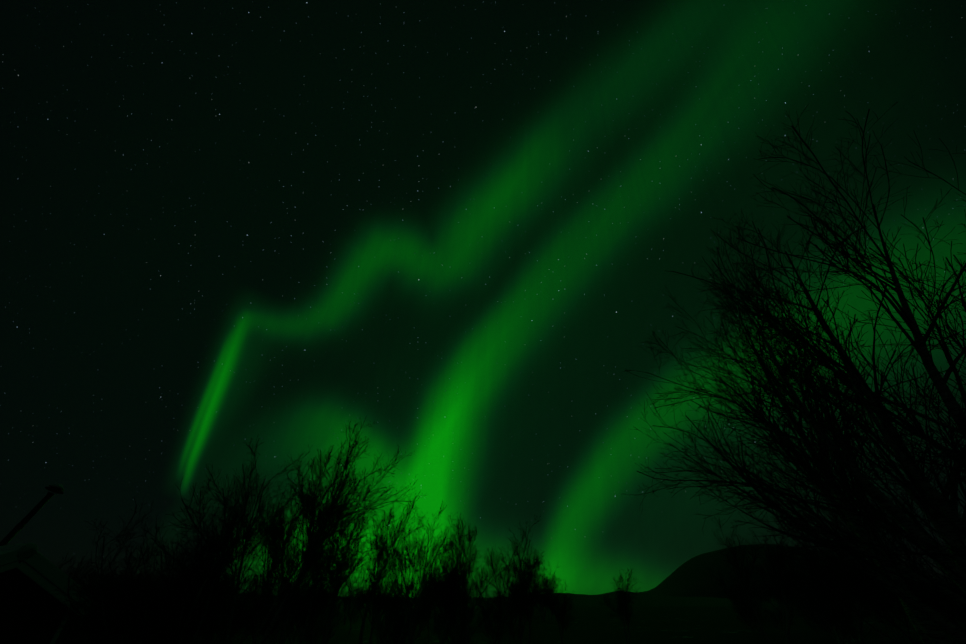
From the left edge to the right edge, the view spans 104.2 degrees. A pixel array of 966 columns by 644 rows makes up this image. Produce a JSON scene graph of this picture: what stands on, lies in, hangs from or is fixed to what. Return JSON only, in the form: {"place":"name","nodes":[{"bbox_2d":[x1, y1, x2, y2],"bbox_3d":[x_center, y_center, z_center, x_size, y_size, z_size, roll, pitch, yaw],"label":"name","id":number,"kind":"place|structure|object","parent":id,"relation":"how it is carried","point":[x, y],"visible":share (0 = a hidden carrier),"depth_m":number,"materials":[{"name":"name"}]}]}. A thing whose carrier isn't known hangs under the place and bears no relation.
{"place":"outdoors","nodes":[
{"label":"outdoors","id":0,"kind":"place"},
{"bbox_2d":[0,0,965,597],"label":"sky","id":1,"kind":"structure","parent":0,"point":[456,227],"materials":[{"name":"green"}]},
{"bbox_2d":[89,591,897,606],"bbox_3d":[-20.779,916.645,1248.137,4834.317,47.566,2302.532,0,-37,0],"label":"ground","id":2,"kind":"structure","parent":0,"point":[641,599],"depth_m":811.49,"materials":[{"name":"black"}]},
{"bbox_2d":[97,544,911,599],"bbox_3d":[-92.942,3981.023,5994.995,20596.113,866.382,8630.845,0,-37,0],"label":"fell","id":3,"kind":"structure","parent":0,"point":[691,577],"depth_m":5424.47,"materials":[{"name":"black"}]},
{"bbox_2d":[58,606,965,643],"bbox_3d":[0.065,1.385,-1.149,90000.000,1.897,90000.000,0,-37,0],"label":"snow ground","id":4,"kind":"structure","parent":0,"point":[667,625],"depth_m":35.14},
{"bbox_2d":[0,543,93,643],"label":"cabin","id":5,"kind":"object","parent":4,"relation":"on","point":[32,578],"visible":0.85,"depth_m":10.20,"materials":[{"name":"black"}]},
{"bbox_2d":[0,484,63,545],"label":"street lamp","id":6,"kind":"object","parent":5,"relation":"on","point":[23,522],"visible":0.98,"depth_m":11.72,"materials":[{"name":"grey metal"}]},
{"bbox_2d":[52,555,99,583],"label":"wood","id":7,"kind":"object","parent":4,"relation":"on","point":[67,561],"visible":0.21,"depth_m":67.14,"materials":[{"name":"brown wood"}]},
{"bbox_2d":[42,458,274,643],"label":"birch","id":8,"kind":"object","parent":4,"relation":"on","point":[184,627],"visible":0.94,"depth_m":6.54,"materials":[{"name":"black plant"}]},
{"bbox_2d":[76,498,258,643],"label":"birch","id":9,"kind":"object","parent":4,"relation":"on","point":[179,568],"visible":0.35,"depth_m":7.86,"materials":[{"name":"black plant"}]},
{"bbox_2d":[128,521,218,643],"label":"birch","id":10,"kind":"object","parent":4,"relation":"on","point":[164,603],"visible":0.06,"depth_m":10.89,"materials":[{"name":"black plant"}]},
{"bbox_2d":[135,485,300,643],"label":"birch","id":11,"kind":"object","parent":4,"relation":"on","point":[247,599],"visible":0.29,"depth_m":9.40,"materials":[{"name":"black plant"}]},
{"bbox_2d":[219,567,262,605],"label":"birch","id":12,"kind":"object","parent":4,"relation":"on","point":[241,584],"visible":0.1,"depth_m":86.10,"materials":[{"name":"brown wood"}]},
{"bbox_2d":[241,576,273,610],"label":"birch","id":13,"kind":"object","parent":4,"relation":"on","point":[253,589],"visible":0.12,"depth_m":98.54,"materials":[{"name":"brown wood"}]},
{"bbox_2d":[142,434,417,643],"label":"birch","id":14,"kind":"object","parent":4,"relation":"on","point":[338,514],"visible":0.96,"depth_m":8.04,"materials":[{"name":"black plant"}]},
{"bbox_2d":[228,458,345,643],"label":"birch","id":15,"kind":"object","parent":4,"relation":"on","point":[271,570],"visible":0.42,"depth_m":9.82,"materials":[{"name":"black plant"}]},
{"bbox_2d":[218,416,393,643],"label":"birch","id":16,"kind":"object","parent":4,"relation":"on","point":[319,477],"visible":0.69,"depth_m":9.23,"materials":[{"name":"black plant"}]},
{"bbox_2d":[287,498,400,643],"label":"birch","id":17,"kind":"object","parent":4,"relation":"on","point":[359,560],"visible":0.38,"depth_m":10.66,"materials":[{"name":"black plant"}]},
{"bbox_2d":[339,577,357,624],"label":"birch","id":18,"kind":"object","parent":4,"relation":"on","point":[350,596],"visible":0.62,"depth_m":55.45,"materials":[{"name":"black plant"}]},
{"bbox_2d":[325,488,430,643],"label":"birch","id":19,"kind":"object","parent":4,"relation":"on","point":[373,587],"visible":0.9,"depth_m":12.10,"materials":[{"name":"black plant"}]},
{"bbox_2d":[378,578,394,623],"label":"birch","id":20,"kind":"object","parent":4,"relation":"on","point":[385,593],"visible":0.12,"depth_m":55.11,"materials":[{"name":"black plant"}]},
{"bbox_2d":[383,535,450,643],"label":"birch","id":21,"kind":"object","parent":4,"relation":"on","point":[400,622],"visible":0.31,"depth_m":15.91,"materials":[{"name":"black plant"}]},
{"bbox_2d":[409,582,424,605],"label":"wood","id":22,"kind":"object","parent":4,"relation":"on","point":[414,591],"visible":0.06,"depth_m":127.55,"materials":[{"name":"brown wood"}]},
{"bbox_2d":[369,500,477,643],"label":"birch","id":23,"kind":"object","parent":4,"relation":"on","point":[407,593],"visible":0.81,"depth_m":13.13,"materials":[{"name":"black plant"}]},
{"bbox_2d":[421,569,446,612],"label":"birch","id":24,"kind":"object","parent":4,"relation":"on","point":[433,591],"depth_m":90.42,"materials":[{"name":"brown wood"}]},
{"bbox_2d":[415,544,472,643],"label":"birch","id":25,"kind":"object","parent":4,"relation":"on","point":[429,617],"visible":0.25,"depth_m":17.18,"materials":[{"name":"black plant"}]},
{"bbox_2d":[427,573,470,615],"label":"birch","id":26,"kind":"object","parent":4,"relation":"on","point":[444,593],"visible":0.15,"depth_m":72.70,"materials":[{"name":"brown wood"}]},
{"bbox_2d":[431,513,518,643],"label":"birch","id":27,"kind":"object","parent":4,"relation":"on","point":[454,604],"visible":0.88,"depth_m":13.59,"materials":[{"name":"black plant"}]},
{"bbox_2d":[472,587,496,628],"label":"birch","id":28,"kind":"object","parent":4,"relation":"on","point":[487,606],"visible":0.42,"depth_m":42.59,"materials":[{"name":"black plant"}]},
{"bbox_2d":[467,517,547,643],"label":"birch","id":29,"kind":"object","parent":4,"relation":"on","point":[499,599],"visible":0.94,"depth_m":15.16,"materials":[{"name":"black plant"}]},
{"bbox_2d":[506,580,521,620],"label":"birch","id":30,"kind":"object","parent":4,"relation":"on","point":[514,599],"visible":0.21,"depth_m":54.04,"materials":[{"name":"black plant"}]},
{"bbox_2d":[501,586,542,636],"bbox_3d":[3.637,27.397,36.415,4.902,5.282,2.648,2,-37,-3],"label":"birch","id":31,"kind":"object","parent":4,"relation":"on","point":[523,616],"visible":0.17,"depth_m":36.15,"materials":[{"name":"black plant"}]},
{"bbox_2d":[494,531,565,643],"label":"birch","id":32,"kind":"object","parent":4,"relation":"on","point":[529,582],"visible":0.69,"depth_m":15.89,"materials":[{"name":"black plant"}]},
{"bbox_2d":[526,569,559,612],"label":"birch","id":33,"kind":"object","parent":4,"relation":"on","point":[538,591],"visible":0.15,"depth_m":102.35,"materials":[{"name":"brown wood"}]},
{"bbox_2d":[532,567,560,620],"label":"birch","id":34,"kind":"object","parent":4,"relation":"on","point":[556,585],"visible":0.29,"depth_m":55.16,"materials":[{"name":"black plant"}]},
{"bbox_2d":[533,570,575,643],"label":"birch","id":35,"kind":"object","parent":4,"relation":"on","point":[560,618],"visible":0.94,"depth_m":19.55,"materials":[{"name":"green plant"}]},
{"bbox_2d":[597,568,640,643],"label":"birch","id":36,"kind":"object","parent":4,"relation":"on","point":[623,610],"visible":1,"depth_m":22.95,"materials":[{"name":"black plant"}]},
{"bbox_2d":[706,515,809,643],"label":"birch","id":37,"kind":"object","parent":4,"relation":"on","point":[780,583],"visible":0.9,"depth_m":14.05,"materials":[{"name":"black plant"}]},
{"bbox_2d":[622,169,965,643],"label":"birch","id":38,"kind":"object","parent":4,"relation":"on","point":[874,401],"visible":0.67,"depth_m":5.70,"materials":[{"name":"black plant"}]},
{"bbox_2d":[624,102,965,643],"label":"birch","id":39,"kind":"object","parent":4,"relation":"on","point":[934,632],"visible":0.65,"depth_m":5.53,"materials":[{"name":"black plant"}]},
{"bbox_2d":[634,206,965,643],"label":"birch","id":40,"kind":"object","parent":4,"relation":"on","point":[916,535],"visible":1,"depth_m":4.01,"materials":[{"name":"black plant"}]},
{"bbox_2d":[772,468,894,643],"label":"birch","id":41,"kind":"object","parent":4,"relation":"on","point":[826,594],"visible":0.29,"depth_m":10.25,"materials":[{"name":"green plant"}]},
{"bbox_2d":[770,455,965,643],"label":"birch","id":42,"kind":"object","parent":4,"relation":"on","point":[949,615],"visible":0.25,"depth_m":7.62,"materials":[{"name":"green plant"}]}
]}

